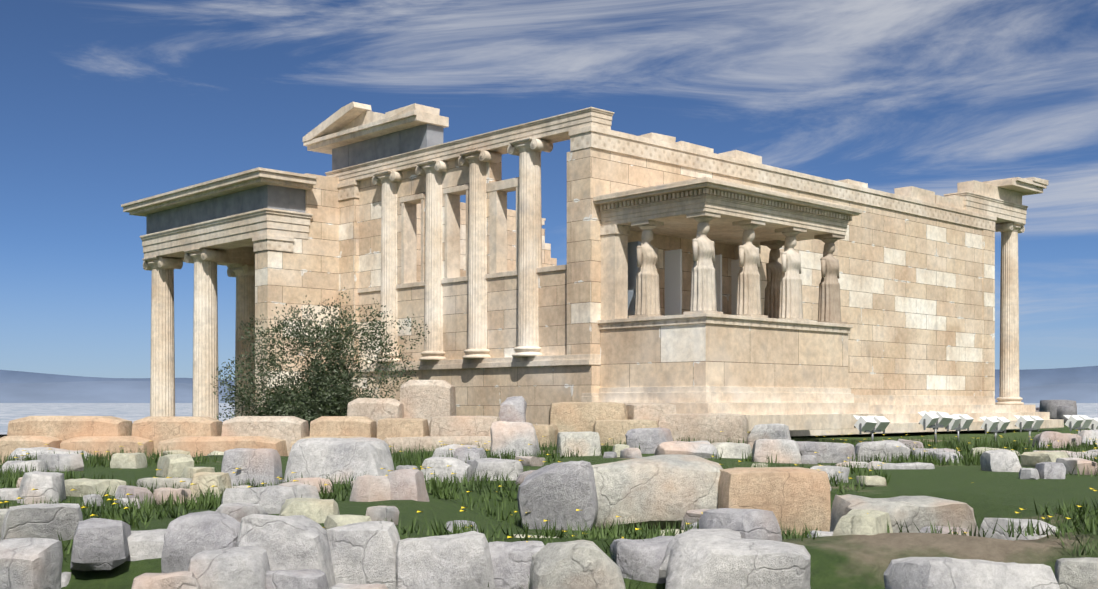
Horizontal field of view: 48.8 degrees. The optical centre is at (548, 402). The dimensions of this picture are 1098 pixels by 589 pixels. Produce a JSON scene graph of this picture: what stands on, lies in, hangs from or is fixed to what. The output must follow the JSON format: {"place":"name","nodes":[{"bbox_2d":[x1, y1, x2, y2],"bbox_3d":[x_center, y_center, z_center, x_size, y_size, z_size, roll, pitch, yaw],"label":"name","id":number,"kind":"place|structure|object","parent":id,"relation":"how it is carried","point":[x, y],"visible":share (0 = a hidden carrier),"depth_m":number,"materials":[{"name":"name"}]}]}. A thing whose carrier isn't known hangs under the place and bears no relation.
{"place":"outdoors","nodes":[
{"label":"outdoors","id":0,"kind":"place"},
{"bbox_2d":[0,423,1097,588],"bbox_3d":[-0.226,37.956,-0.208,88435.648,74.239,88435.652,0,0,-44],"label":"ground","id":1,"kind":"structure","parent":0,"point":[850,562],"depth_m":10.41,"materials":[{"name":"green plant"}]},
{"bbox_2d":[211,287,429,431],"bbox_3d":[-5.636,0.236,30.340,5.523,6.226,5.570,0,0,-15],"label":"olive tree","id":2,"kind":"object","parent":1,"relation":"on","point":[330,397],"visible":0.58,"depth_m":29.80,"materials":[{"name":"green plant"}]},
{"bbox_2d":[121,167,545,415],"bbox_3d":[-6.984,-1.664,41.193,12.600,10.080,9.220,0,0,-44],"label":"north porch","id":3,"kind":"object","parent":1,"relation":"on","point":[279,229],"visible":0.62,"depth_m":35.51,"materials":[{"name":"stone"}]},
{"bbox_2d":[142,248,254,419],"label":"porch columns","id":4,"kind":"structure","parent":3,"relation":"on","point":[205,354],"depth_m":39.78,"materials":[{"name":"beige stone"}]},
{"bbox_2d":[0,380,830,534],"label":"stone blocks","id":5,"kind":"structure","parent":1,"relation":"on","point":[423,412],"depth_m":23.74,"materials":[{"name":"beige stone"}]},
{"bbox_2d":[0,396,1097,588],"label":"rubble rocks","id":6,"kind":"object","parent":1,"relation":"on","point":[239,538],"visible":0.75,"depth_m":8.20,"materials":[{"name":"stone"}]},
{"bbox_2d":[0,430,1097,588],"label":"grass tufts","id":7,"kind":"object","parent":1,"relation":"on","point":[433,484],"visible":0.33,"depth_m":11.41,"materials":[{"name":"green plant"}]},
{"bbox_2d":[303,102,1063,435],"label":"temple building","id":8,"kind":"structure","parent":1,"relation":"on","point":[917,284],"depth_m":34.57,"materials":[{"name":"beige stone"}]},
{"bbox_2d":[372,137,552,362],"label":"columns","id":9,"kind":"structure","parent":8,"relation":"on","point":[527,151],"depth_m":31.49,"materials":[{"name":"beige stone"}]},
{"bbox_2d":[628,220,663,317],"bbox_3d":[2.290,-3.074,28.132,0.726,2.240,0.600,0,0,-44],"label":"caryatid","id":10,"kind":"object","parent":8,"relation":"on","point":[647,298],"visible":0.98,"depth_m":27.95,"materials":[{"name":"beige stone"}]},
{"bbox_2d":[628,241,739,315],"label":"modern porch supports","id":11,"kind":"object","parent":8,"relation":"on","point":[673,282],"visible":0.4,"depth_m":29.37,"materials":[{"name":"silver metal"}]},
{"bbox_2d":[683,211,722,313],"bbox_3d":[3.437,-3.074,26.932,0.726,2.240,0.600,0,0,-44],"label":"caryatid","id":12,"kind":"object","parent":8,"relation":"on","point":[703,289],"visible":1,"depth_m":26.75,"materials":[{"name":"beige stone"}]},
{"bbox_2d":[732,219,767,317],"bbox_3d":[4.640,-3.074,28.081,0.726,2.240,0.600,0,0,-44],"label":"caryatid","id":13,"kind":"object","parent":8,"relation":"on","point":[748,294],"visible":1,"depth_m":27.89,"materials":[{"name":"beige stone"}]},
{"bbox_2d":[760,240,784,318],"bbox_3d":[5.898,-3.074,31.579,0.726,2.240,0.600,0,0,-44],"label":"caryatid","id":14,"kind":"object","parent":8,"relation":"on","point":[774,272],"visible":0.65,"depth_m":31.39,"materials":[{"name":"beige stone"}]},
{"bbox_2d":[775,227,808,320],"bbox_3d":[5.842,-3.074,29.230,0.726,2.240,0.600,0,0,-44],"label":"caryatid","id":15,"kind":"object","parent":8,"relation":"on","point":[790,302],"visible":1,"depth_m":29.04,"materials":[{"name":"beige stone"}]},
{"bbox_2d":[814,233,846,323],"bbox_3d":[7.045,-3.074,30.379,0.726,2.240,0.600,0,0,-44],"label":"caryatid","id":16,"kind":"object","parent":8,"relation":"on","point":[829,306],"visible":1,"depth_m":30.19,"materials":[{"name":"beige stone"}]},
{"bbox_2d":[995,222,1024,404],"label":"column","id":17,"kind":"structure","parent":8,"relation":"on","point":[1009,393],"depth_m":43.97,"materials":[{"name":"beige stone"}]},
{"bbox_2d":[593,177,882,431],"bbox_3d":[4.558,-2.144,29.370,6.890,5.560,3.877,0,0,-44],"label":"caryatid porch","id":18,"kind":"object","parent":1,"relation":"on","point":[792,374],"visible":0.92,"depth_m":28.03,"materials":[{"name":"beige stone"}]},
{"bbox_2d":[853,411,1097,443],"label":"floodlights","id":19,"kind":"object","parent":1,"relation":"on","point":[935,421],"visible":0.9,"depth_m":27.59,"materials":[{"name":"white metal"}]},
{"bbox_2d":[1036,400,1076,422],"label":"stored blocks","id":20,"kind":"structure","parent":1,"relation":"on","point":[1057,409],"depth_m":61.37,"materials":[{"name":"stone"}]},
{"bbox_2d":[0,366,1097,402],"bbox_3d":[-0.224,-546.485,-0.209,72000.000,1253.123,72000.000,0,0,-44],"label":"distant hills","id":21,"kind":"structure","parent":0,"point":[1078,384],"depth_m":14163.53,"materials":[{"name":"blue"}]},
{"bbox_2d":[0,403,1097,433],"bbox_3d":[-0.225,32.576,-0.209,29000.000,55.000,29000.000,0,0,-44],"label":"distant plain","id":22,"kind":"structure","parent":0,"point":[132,412],"depth_m":6254.29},
{"bbox_2d":[0,0,1097,379],"label":"sky","id":23,"kind":"structure","parent":0,"point":[105,105],"materials":[{"name":"blue"}]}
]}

